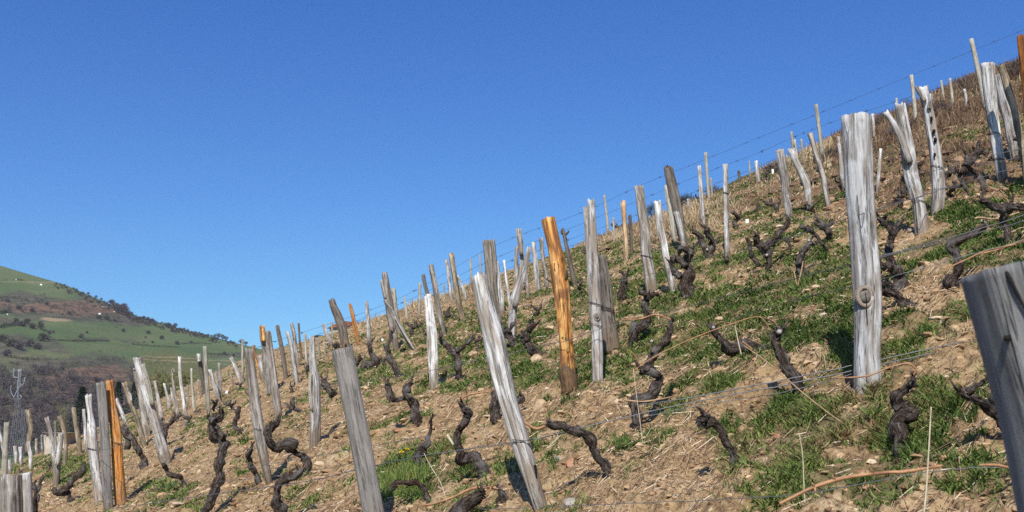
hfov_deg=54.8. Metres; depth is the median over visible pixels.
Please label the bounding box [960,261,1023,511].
wooden stake
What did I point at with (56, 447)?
wooden stake
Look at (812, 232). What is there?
grape vine
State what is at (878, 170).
fence post
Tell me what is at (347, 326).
stone hut
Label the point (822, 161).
grape vine
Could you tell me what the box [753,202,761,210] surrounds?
grape vine
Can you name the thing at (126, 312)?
bare tree
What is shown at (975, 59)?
fence post
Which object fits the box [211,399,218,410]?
grape vine
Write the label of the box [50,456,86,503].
grape vine
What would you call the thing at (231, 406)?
grape vine
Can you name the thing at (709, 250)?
grape vine
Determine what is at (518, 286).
wooden stake
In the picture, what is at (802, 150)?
fence post
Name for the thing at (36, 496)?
grape vine
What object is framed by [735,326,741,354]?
dry stem
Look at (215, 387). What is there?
wooden stake
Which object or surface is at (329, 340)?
wooden stake
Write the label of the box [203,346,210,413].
wooden stake
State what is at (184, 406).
wooden stake
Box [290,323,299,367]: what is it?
wooden stake
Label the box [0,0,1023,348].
sky
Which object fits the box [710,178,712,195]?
fence post
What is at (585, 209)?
wooden stake
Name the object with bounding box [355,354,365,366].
grape vine
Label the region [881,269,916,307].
grape vine
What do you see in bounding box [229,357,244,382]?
wooden stake
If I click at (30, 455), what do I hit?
wooden stake
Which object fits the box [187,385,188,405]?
wooden stake
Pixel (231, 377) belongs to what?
wooden stake
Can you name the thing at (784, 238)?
trellis wire
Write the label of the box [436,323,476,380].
grape vine
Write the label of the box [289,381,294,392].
grape vine
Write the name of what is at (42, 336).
bush
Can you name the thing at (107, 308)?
scrub thicket
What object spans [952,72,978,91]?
shrub
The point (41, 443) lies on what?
wooden stake
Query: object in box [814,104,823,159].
fence post
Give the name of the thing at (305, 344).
fence post
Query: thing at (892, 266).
grape vine
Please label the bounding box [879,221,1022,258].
trellis wire
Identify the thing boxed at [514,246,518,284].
wooden stake
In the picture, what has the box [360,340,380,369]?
grape vine
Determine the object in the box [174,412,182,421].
grape vine
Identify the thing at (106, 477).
wooden stake
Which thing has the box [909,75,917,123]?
fence post
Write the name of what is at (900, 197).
grape vine
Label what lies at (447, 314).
grape vine
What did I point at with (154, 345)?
hedge
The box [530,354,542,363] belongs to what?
stone
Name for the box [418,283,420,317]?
fence post
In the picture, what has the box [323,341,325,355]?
fence post
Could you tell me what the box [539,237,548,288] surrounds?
wooden stake
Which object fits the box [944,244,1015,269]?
vine cane
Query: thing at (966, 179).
grapevines
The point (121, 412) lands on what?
wooden stake
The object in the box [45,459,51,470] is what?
grape vine
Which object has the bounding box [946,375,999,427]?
grape vine
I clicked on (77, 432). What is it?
wooden stake
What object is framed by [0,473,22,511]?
split stake
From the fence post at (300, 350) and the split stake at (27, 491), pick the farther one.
the fence post at (300, 350)
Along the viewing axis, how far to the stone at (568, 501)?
4.45 m
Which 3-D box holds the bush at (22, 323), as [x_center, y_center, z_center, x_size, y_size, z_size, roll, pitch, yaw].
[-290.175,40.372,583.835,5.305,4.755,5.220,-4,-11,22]
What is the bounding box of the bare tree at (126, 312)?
[122,309,131,316]
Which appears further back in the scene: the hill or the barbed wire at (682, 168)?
the hill
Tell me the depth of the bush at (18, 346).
504.49 m
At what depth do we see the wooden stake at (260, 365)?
19.20 m
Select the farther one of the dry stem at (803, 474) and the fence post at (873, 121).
the fence post at (873, 121)
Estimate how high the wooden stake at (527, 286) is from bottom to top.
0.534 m
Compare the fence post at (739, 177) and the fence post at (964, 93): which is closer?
the fence post at (964, 93)
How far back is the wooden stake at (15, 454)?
30.81 m
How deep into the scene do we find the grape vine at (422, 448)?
6.36 m
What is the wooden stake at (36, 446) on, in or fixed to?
on the vineyard ground at (516, 503)
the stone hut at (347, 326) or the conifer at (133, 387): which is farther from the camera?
the conifer at (133, 387)
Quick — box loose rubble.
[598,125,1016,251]
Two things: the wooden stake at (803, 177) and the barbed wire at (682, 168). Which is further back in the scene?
the barbed wire at (682, 168)
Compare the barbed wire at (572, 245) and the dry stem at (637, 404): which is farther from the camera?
the barbed wire at (572, 245)
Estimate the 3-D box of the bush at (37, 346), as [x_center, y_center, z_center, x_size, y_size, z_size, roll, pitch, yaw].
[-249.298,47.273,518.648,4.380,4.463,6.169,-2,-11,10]
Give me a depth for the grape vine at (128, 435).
12.23 m
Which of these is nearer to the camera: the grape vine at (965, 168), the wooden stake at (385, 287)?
the grape vine at (965, 168)
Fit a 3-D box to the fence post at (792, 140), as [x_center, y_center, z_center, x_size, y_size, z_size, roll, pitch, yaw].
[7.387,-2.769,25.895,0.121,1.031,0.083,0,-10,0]
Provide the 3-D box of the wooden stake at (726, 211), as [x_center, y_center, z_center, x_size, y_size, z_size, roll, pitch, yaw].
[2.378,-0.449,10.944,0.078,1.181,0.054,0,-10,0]
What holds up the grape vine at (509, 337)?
on the vineyard ground at (516, 503)
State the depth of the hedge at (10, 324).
576.45 m
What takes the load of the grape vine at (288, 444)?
on the vineyard ground at (516, 503)
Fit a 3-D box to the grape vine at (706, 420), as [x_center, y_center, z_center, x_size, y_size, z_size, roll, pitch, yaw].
[0.815,0.754,3.965,0.203,0.400,0.086,0,-10,0]
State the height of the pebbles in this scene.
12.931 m
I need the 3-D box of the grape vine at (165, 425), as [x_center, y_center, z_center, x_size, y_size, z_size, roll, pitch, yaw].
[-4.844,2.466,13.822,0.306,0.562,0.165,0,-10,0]
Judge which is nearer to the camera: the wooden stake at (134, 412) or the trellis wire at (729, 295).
the trellis wire at (729, 295)
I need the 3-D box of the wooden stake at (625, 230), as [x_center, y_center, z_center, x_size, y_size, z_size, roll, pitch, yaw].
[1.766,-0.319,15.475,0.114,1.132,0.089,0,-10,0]
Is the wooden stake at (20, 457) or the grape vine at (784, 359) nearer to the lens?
the grape vine at (784, 359)
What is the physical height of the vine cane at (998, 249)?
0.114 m
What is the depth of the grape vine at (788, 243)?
9.46 m
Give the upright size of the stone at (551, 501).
0.050 m
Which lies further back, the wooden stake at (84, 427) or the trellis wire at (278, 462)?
the wooden stake at (84, 427)
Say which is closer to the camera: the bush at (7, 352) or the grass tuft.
the grass tuft
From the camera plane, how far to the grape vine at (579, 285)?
13.27 m
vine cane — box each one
[621,314,670,320]
[624,395,677,401]
[744,345,842,422]
[779,464,942,504]
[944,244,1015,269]
[974,211,1023,219]
[976,240,1023,255]
[979,463,1008,468]
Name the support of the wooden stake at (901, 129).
on the vineyard ground at (516, 503)
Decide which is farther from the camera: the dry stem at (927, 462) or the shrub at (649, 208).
the shrub at (649, 208)
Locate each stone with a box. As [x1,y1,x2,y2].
[467,351,478,357]
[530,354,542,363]
[533,399,546,410]
[547,499,558,504]
[563,498,577,508]
[565,458,574,467]
[773,434,780,439]
[835,452,844,459]
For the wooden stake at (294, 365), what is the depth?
15.71 m
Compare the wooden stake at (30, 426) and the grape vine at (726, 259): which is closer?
the grape vine at (726, 259)
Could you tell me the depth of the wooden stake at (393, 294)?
19.76 m
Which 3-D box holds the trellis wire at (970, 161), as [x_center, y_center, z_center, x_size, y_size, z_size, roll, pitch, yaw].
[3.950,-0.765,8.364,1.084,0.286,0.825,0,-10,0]
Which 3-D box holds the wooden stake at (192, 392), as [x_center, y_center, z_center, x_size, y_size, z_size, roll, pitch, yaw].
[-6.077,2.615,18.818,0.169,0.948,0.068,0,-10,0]
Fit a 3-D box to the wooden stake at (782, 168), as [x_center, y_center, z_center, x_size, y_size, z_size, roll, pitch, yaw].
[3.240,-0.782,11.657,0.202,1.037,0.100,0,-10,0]
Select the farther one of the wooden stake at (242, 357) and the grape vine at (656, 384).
the wooden stake at (242, 357)
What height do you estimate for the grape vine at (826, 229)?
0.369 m
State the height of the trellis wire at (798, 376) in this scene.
0.390 m
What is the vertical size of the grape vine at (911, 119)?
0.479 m
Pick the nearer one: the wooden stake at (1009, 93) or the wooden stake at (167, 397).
the wooden stake at (1009, 93)
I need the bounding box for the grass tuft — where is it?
[351,453,450,505]
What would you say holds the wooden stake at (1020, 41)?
on the vineyard ground at (516, 503)
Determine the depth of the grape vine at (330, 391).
11.89 m
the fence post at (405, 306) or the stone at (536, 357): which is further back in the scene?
the fence post at (405, 306)
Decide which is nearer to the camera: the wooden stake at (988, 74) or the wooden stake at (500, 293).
the wooden stake at (988, 74)
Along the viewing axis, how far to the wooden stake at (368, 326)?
19.30 m
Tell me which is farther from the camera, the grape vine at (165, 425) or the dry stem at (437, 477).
the grape vine at (165, 425)
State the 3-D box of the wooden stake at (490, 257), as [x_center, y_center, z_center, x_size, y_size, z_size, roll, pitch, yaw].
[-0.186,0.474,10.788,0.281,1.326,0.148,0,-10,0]
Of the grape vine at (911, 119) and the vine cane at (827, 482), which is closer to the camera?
the vine cane at (827, 482)
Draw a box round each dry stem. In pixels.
[424,454,446,500]
[633,369,642,442]
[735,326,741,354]
[799,435,805,511]
[923,407,931,511]
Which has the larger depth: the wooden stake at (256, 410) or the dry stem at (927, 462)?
the wooden stake at (256, 410)
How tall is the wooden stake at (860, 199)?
1.463 m
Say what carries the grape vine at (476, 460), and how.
on the vineyard ground at (516, 503)
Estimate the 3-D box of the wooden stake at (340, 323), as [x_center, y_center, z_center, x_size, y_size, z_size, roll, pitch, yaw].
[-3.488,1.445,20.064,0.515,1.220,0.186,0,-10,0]
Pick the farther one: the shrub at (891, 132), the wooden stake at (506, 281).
the shrub at (891, 132)
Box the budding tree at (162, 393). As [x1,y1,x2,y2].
[149,366,196,400]
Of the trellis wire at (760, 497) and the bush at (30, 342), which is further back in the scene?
the bush at (30, 342)
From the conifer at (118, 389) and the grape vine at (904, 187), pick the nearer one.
the grape vine at (904, 187)
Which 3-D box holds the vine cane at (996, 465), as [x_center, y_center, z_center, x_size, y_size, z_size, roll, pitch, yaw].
[1.438,0.609,2.837,0.189,0.025,0.012,0,-10,0]
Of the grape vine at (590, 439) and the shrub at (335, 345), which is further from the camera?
the shrub at (335, 345)
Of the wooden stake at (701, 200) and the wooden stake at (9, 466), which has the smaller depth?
the wooden stake at (701, 200)
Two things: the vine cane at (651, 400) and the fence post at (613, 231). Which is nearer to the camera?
the vine cane at (651, 400)
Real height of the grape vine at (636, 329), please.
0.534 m
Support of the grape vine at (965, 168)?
on the vineyard ground at (516, 503)
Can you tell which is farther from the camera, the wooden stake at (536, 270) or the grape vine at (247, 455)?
the wooden stake at (536, 270)
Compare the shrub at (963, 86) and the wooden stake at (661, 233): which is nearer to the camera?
the wooden stake at (661, 233)
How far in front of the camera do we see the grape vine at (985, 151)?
10.44 m
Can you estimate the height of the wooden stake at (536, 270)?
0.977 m
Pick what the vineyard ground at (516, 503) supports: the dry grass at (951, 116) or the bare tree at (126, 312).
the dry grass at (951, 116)
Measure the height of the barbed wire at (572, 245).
8.574 m
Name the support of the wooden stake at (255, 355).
on the vineyard ground at (516, 503)
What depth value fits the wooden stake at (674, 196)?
13.62 m
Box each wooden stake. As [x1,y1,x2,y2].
[0,428,2,448]
[1,422,9,474]
[8,460,11,472]
[13,446,17,463]
[18,446,22,465]
[25,409,33,453]
[27,441,32,468]
[35,439,37,454]
[41,435,42,452]
[44,417,63,486]
[57,415,67,465]
[71,407,82,455]
[82,409,87,451]
[85,394,102,504]
[96,381,113,510]
[106,379,127,505]
[116,398,128,426]
[122,381,146,448]
[133,357,170,465]
[133,367,150,436]
[152,380,164,421]
[163,383,170,408]
[171,369,178,417]
[178,356,187,419]
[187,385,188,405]
[190,368,195,410]
[196,353,204,394]
[197,379,201,395]
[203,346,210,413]
[208,369,220,403]
[218,363,221,397]
[228,370,234,384]
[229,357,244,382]
[241,339,243,378]
[244,348,271,483]
[252,345,259,376]
[257,355,263,380]
[259,325,270,395]
[265,331,282,417]
[275,325,287,378]
[285,331,298,383]
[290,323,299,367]
[308,335,320,448]
[322,323,332,345]
[328,298,348,347]
[331,345,384,511]
[348,303,359,345]
[365,301,370,342]
[380,272,398,349]
[383,299,414,349]
[391,288,398,331]
[421,274,434,314]
[424,293,437,390]
[428,264,445,335]
[445,260,452,301]
[449,253,465,319]
[457,275,466,299]
[472,272,546,511]
[482,239,504,337]
[497,261,504,313]
[503,260,510,304]
[508,228,531,344]
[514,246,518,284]
[525,274,529,297]
[531,241,541,291]
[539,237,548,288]
[541,216,577,394]
[561,228,577,286]
[583,206,590,322]
[587,199,602,382]
[599,254,619,354]
[620,200,628,260]
[628,214,632,253]
[634,185,657,292]
[653,200,676,291]
[664,165,687,246]
[664,185,676,242]
[697,165,704,227]
[723,164,729,256]
[775,148,793,217]
[787,148,811,209]
[807,132,830,206]
[836,136,844,188]
[841,112,881,394]
[883,102,929,235]
[914,85,944,215]
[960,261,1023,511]
[980,62,1007,182]
[996,73,1017,159]
[997,64,1023,180]
[1017,34,1023,109]
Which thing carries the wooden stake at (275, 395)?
on the vineyard ground at (516, 503)
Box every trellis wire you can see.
[82,411,236,449]
[96,436,426,505]
[106,352,935,509]
[211,463,353,482]
[323,215,1023,387]
[438,165,1022,325]
[480,467,1000,509]
[609,185,1002,261]
[638,341,963,404]
[644,373,852,416]
[714,240,1022,324]
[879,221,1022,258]
[920,148,1021,173]
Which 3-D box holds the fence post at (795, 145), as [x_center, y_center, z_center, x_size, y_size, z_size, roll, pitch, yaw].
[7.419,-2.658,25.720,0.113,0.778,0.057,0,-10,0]
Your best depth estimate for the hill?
622.75 m
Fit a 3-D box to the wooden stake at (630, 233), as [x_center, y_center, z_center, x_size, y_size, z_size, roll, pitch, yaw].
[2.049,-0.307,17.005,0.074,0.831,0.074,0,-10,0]
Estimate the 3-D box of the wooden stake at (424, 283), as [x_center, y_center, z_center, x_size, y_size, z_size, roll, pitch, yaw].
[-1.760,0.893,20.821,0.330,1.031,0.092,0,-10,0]
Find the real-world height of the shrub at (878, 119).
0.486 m
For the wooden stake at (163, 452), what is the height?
1.307 m
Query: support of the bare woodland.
on the hill
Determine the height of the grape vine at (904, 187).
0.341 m
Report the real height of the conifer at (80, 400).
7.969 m
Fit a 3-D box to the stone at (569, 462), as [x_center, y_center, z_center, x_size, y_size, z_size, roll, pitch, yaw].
[0.298,1.067,5.064,0.051,0.063,0.042,0,-10,0]
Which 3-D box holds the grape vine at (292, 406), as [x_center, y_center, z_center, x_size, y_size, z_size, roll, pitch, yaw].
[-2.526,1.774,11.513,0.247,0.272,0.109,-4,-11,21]
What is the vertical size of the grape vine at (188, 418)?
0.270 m
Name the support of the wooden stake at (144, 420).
on the vineyard ground at (516, 503)
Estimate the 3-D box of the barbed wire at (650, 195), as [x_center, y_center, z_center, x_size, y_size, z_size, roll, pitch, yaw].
[4.301,-1.482,35.452,28.092,9.652,2.325,-3,-11,14]
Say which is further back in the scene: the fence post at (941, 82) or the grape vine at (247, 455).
the fence post at (941, 82)
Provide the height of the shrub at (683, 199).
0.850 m
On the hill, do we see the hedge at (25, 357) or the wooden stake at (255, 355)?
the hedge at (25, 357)
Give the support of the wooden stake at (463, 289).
on the vineyard ground at (516, 503)
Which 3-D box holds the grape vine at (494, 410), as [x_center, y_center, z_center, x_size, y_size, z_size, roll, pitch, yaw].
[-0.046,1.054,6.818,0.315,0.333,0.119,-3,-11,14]
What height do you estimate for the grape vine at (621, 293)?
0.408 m
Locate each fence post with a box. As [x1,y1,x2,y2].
[298,323,302,359]
[304,333,307,362]
[317,338,319,359]
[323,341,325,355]
[331,322,333,340]
[403,297,408,318]
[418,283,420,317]
[443,284,445,303]
[469,259,471,283]
[479,254,480,273]
[603,195,608,232]
[613,217,614,241]
[704,152,710,199]
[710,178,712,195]
[737,170,740,182]
[749,161,750,178]
[754,160,759,181]
[790,131,793,148]
[794,139,797,156]
[800,139,804,163]
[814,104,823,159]
[871,114,875,136]
[876,148,881,193]
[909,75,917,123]
[940,80,944,97]
[949,78,953,104]
[963,89,967,106]
[969,38,984,109]
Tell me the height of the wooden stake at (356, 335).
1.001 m
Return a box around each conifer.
[66,386,87,434]
[115,381,124,416]
[125,381,138,413]
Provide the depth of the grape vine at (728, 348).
5.84 m
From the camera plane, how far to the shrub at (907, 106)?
28.99 m
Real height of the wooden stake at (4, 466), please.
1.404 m
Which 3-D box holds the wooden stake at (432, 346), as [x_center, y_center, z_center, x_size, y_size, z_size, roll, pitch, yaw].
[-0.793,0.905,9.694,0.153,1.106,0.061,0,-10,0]
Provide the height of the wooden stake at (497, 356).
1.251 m
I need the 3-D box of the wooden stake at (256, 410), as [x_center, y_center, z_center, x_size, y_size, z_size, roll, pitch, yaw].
[-1.994,1.332,7.804,0.303,1.209,0.089,0,-10,0]
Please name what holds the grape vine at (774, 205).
on the vineyard ground at (516, 503)
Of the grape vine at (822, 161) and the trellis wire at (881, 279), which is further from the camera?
the grape vine at (822, 161)
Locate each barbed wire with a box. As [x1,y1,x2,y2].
[256,30,1022,347]
[258,57,1015,353]
[348,131,841,327]
[460,191,716,288]
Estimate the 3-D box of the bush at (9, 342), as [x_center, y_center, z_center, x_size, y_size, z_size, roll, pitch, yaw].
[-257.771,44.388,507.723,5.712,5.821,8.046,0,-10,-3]
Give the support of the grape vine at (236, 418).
on the vineyard ground at (516, 503)
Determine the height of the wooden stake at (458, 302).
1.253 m
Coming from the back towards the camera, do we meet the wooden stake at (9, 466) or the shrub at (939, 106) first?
the wooden stake at (9, 466)
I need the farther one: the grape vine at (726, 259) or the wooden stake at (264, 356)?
the wooden stake at (264, 356)
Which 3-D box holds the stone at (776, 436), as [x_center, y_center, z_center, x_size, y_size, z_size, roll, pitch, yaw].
[1.167,0.790,4.277,0.070,0.040,0.057,0,-10,0]
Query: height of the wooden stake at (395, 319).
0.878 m
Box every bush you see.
[0,334,9,340]
[0,348,12,355]
[4,337,15,346]
[12,340,25,349]
[15,320,25,326]
[23,338,35,346]
[31,343,42,348]
[35,333,50,340]
[52,406,68,431]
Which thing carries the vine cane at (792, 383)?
on the vineyard ground at (516, 503)
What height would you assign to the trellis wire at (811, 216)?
0.566 m
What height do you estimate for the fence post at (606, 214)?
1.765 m
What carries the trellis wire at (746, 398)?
attached to the wooden stake at (860, 199)
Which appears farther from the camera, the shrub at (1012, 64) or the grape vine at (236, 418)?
the shrub at (1012, 64)
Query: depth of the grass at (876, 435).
6.51 m
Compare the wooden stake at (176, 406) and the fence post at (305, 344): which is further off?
the fence post at (305, 344)
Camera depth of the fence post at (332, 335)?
27.07 m
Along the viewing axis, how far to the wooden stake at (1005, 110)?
9.52 m
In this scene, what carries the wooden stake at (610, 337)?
on the vineyard ground at (516, 503)
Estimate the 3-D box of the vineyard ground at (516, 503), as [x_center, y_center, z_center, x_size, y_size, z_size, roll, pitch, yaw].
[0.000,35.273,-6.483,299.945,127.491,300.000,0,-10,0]
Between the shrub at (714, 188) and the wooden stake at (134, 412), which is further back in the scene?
the shrub at (714, 188)
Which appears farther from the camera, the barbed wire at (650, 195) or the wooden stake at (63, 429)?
the barbed wire at (650, 195)
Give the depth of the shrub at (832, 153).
20.20 m
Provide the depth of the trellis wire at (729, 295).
5.69 m
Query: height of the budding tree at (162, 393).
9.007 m
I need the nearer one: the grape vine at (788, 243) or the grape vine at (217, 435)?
the grape vine at (217, 435)
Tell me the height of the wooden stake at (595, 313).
1.460 m
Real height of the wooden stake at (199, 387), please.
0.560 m
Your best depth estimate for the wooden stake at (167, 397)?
24.27 m
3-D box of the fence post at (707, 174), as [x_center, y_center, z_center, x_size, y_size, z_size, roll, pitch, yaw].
[5.688,-2.236,28.670,0.162,1.601,0.109,0,-10,0]
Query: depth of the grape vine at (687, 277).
8.91 m
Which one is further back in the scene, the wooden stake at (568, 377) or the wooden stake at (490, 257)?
the wooden stake at (490, 257)
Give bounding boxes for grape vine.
[32,474,47,511]
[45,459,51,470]
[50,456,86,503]
[120,414,147,469]
[159,412,176,443]
[161,462,186,487]
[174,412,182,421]
[183,415,192,425]
[200,403,230,511]
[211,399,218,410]
[223,398,236,409]
[232,406,244,432]
[237,441,261,484]
[263,409,312,476]
[270,457,306,511]
[285,397,301,411]
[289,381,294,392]
[319,372,338,397]
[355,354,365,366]
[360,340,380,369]
[376,375,422,426]
[380,356,386,365]
[384,321,402,376]
[387,470,431,503]
[406,317,421,335]
[412,411,434,465]
[421,469,508,511]
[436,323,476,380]
[443,306,456,317]
[443,390,491,478]
[474,335,482,348]
[484,388,525,424]
[500,314,519,346]
[516,318,542,356]
[524,410,612,483]
[531,303,541,315]
[575,277,582,290]
[609,218,621,232]
[610,268,629,300]
[627,286,664,346]
[627,309,768,431]
[665,240,698,298]
[690,218,720,258]
[691,393,739,473]
[706,315,768,355]
[722,253,728,263]
[731,209,741,229]
[745,214,790,271]
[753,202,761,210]
[762,197,780,213]
[763,317,805,395]
[781,236,794,249]
[794,235,820,275]
[799,224,828,250]
[806,201,816,214]
[811,155,824,172]
[813,207,838,240]
[834,363,921,461]
[876,213,887,226]
[877,212,910,290]
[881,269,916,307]
[894,187,905,209]
[900,175,908,196]
[909,112,917,125]
[917,161,923,171]
[940,217,1001,291]
[944,165,957,180]
[945,173,960,196]
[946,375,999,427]
[955,143,986,196]
[972,140,989,156]
[976,191,1023,242]
[988,393,994,405]
[1009,129,1019,162]
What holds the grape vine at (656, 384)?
on the vineyard ground at (516, 503)
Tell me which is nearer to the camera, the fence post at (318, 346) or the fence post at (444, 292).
the fence post at (318, 346)
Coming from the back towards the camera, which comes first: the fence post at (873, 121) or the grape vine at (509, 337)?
the fence post at (873, 121)
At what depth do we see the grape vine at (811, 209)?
11.27 m
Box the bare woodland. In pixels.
[0,361,134,456]
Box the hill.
[0,266,261,468]
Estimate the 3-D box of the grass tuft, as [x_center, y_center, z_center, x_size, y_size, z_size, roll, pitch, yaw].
[-0.684,1.359,6.001,0.641,0.380,0.836,0,-10,0]
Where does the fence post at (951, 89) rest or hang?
on the vineyard ground at (516, 503)
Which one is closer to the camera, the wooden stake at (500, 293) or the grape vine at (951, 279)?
the grape vine at (951, 279)
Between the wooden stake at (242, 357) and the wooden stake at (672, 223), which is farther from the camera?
the wooden stake at (242, 357)
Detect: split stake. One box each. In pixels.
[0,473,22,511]
[22,472,32,511]
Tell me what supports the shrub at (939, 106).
on the vineyard ground at (516, 503)
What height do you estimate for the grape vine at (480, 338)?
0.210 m
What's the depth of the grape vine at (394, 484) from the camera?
5.51 m
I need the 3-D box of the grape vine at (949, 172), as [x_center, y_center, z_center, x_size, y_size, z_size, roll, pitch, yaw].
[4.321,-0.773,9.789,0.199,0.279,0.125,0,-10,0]
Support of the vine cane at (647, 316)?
on the vineyard ground at (516, 503)
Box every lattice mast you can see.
[8,369,24,462]
[18,411,25,455]
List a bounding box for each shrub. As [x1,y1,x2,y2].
[330,342,340,348]
[647,202,654,216]
[680,193,695,205]
[703,185,719,192]
[760,159,790,175]
[819,146,837,159]
[871,113,885,125]
[883,122,920,137]
[900,98,911,112]
[916,99,959,119]
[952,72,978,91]
[1005,56,1019,78]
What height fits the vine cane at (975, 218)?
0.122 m
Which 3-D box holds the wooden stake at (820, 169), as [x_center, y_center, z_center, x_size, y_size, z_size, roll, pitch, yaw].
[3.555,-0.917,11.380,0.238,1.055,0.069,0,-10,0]
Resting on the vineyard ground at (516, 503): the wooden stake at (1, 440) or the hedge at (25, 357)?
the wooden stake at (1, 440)
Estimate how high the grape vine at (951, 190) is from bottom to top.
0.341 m
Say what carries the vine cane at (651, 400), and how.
on the vineyard ground at (516, 503)
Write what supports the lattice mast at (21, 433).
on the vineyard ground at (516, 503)
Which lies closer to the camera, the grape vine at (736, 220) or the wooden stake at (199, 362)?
the grape vine at (736, 220)
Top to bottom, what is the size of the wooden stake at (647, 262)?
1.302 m
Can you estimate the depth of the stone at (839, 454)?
3.72 m
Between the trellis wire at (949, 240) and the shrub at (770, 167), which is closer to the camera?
the trellis wire at (949, 240)
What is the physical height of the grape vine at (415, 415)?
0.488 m
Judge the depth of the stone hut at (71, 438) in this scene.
29.49 m
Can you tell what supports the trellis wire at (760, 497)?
on the vineyard ground at (516, 503)
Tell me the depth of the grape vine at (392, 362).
11.60 m
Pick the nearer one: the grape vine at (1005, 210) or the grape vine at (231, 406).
the grape vine at (1005, 210)
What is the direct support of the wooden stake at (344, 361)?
on the vineyard ground at (516, 503)
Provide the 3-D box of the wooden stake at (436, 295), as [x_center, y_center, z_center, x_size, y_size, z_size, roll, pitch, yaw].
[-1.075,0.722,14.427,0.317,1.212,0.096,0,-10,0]
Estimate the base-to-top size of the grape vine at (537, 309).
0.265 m
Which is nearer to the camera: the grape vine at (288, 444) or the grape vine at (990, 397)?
the grape vine at (990, 397)
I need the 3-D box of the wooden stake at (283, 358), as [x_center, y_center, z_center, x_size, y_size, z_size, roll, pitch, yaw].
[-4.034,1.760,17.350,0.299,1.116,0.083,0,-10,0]
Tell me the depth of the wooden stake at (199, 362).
22.86 m
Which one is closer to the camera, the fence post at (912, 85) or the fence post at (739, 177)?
the fence post at (912, 85)
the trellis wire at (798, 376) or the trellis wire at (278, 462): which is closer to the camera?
the trellis wire at (798, 376)
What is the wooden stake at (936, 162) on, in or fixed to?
on the vineyard ground at (516, 503)
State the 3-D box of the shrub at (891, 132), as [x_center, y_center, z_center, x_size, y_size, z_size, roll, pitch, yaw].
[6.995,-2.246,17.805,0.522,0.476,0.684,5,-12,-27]
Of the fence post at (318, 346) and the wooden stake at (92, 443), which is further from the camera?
the fence post at (318, 346)
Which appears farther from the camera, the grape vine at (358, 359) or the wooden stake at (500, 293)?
the grape vine at (358, 359)
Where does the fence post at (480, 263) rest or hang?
on the vineyard ground at (516, 503)
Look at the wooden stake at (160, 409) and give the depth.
17.91 m
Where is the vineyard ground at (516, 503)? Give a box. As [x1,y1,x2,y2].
[0,69,1023,511]
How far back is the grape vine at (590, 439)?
4.51 m
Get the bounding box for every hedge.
[0,322,38,327]
[7,355,38,359]
[49,338,109,341]
[131,343,180,347]
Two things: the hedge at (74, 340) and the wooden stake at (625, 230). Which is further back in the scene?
the hedge at (74, 340)
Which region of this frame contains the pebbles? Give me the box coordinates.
[0,88,1023,511]
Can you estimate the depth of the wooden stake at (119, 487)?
9.98 m
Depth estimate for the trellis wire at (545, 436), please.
4.63 m
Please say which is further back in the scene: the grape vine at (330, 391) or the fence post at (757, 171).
the fence post at (757, 171)
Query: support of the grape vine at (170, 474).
on the vineyard ground at (516, 503)
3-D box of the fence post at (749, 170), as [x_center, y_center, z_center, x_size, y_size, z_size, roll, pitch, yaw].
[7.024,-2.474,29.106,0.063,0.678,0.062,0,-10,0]
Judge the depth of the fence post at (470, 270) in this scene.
40.55 m
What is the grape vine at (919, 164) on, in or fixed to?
on the vineyard ground at (516, 503)
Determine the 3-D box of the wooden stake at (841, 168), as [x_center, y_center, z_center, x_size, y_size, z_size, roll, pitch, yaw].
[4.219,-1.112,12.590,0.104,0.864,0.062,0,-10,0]
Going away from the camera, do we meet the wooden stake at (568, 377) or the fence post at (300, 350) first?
the wooden stake at (568, 377)
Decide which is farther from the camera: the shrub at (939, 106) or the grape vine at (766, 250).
the shrub at (939, 106)
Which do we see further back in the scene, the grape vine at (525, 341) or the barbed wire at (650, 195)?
the barbed wire at (650, 195)
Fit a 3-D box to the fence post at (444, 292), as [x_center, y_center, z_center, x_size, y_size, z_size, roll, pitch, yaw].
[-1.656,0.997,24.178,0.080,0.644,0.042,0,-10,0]
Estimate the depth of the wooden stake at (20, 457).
27.65 m
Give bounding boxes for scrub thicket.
[1,293,159,378]
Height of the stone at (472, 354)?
0.100 m
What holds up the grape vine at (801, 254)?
on the vineyard ground at (516, 503)
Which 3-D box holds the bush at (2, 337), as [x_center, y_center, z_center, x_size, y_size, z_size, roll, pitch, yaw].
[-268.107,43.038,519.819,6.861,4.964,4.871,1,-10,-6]
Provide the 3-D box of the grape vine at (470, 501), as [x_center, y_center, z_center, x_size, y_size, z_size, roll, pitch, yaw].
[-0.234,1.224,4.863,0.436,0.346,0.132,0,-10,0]
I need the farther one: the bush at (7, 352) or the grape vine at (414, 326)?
the bush at (7, 352)
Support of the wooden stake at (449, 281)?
on the vineyard ground at (516, 503)
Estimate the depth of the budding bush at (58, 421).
148.02 m
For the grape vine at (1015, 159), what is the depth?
9.15 m
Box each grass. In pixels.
[0,67,1023,511]
[239,56,1023,369]
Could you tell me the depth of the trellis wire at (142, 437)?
9.86 m
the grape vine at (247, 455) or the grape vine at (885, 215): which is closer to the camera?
the grape vine at (247, 455)
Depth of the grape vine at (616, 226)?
33.42 m
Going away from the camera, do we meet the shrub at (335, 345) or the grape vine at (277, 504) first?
the grape vine at (277, 504)
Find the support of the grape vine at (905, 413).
on the vineyard ground at (516, 503)

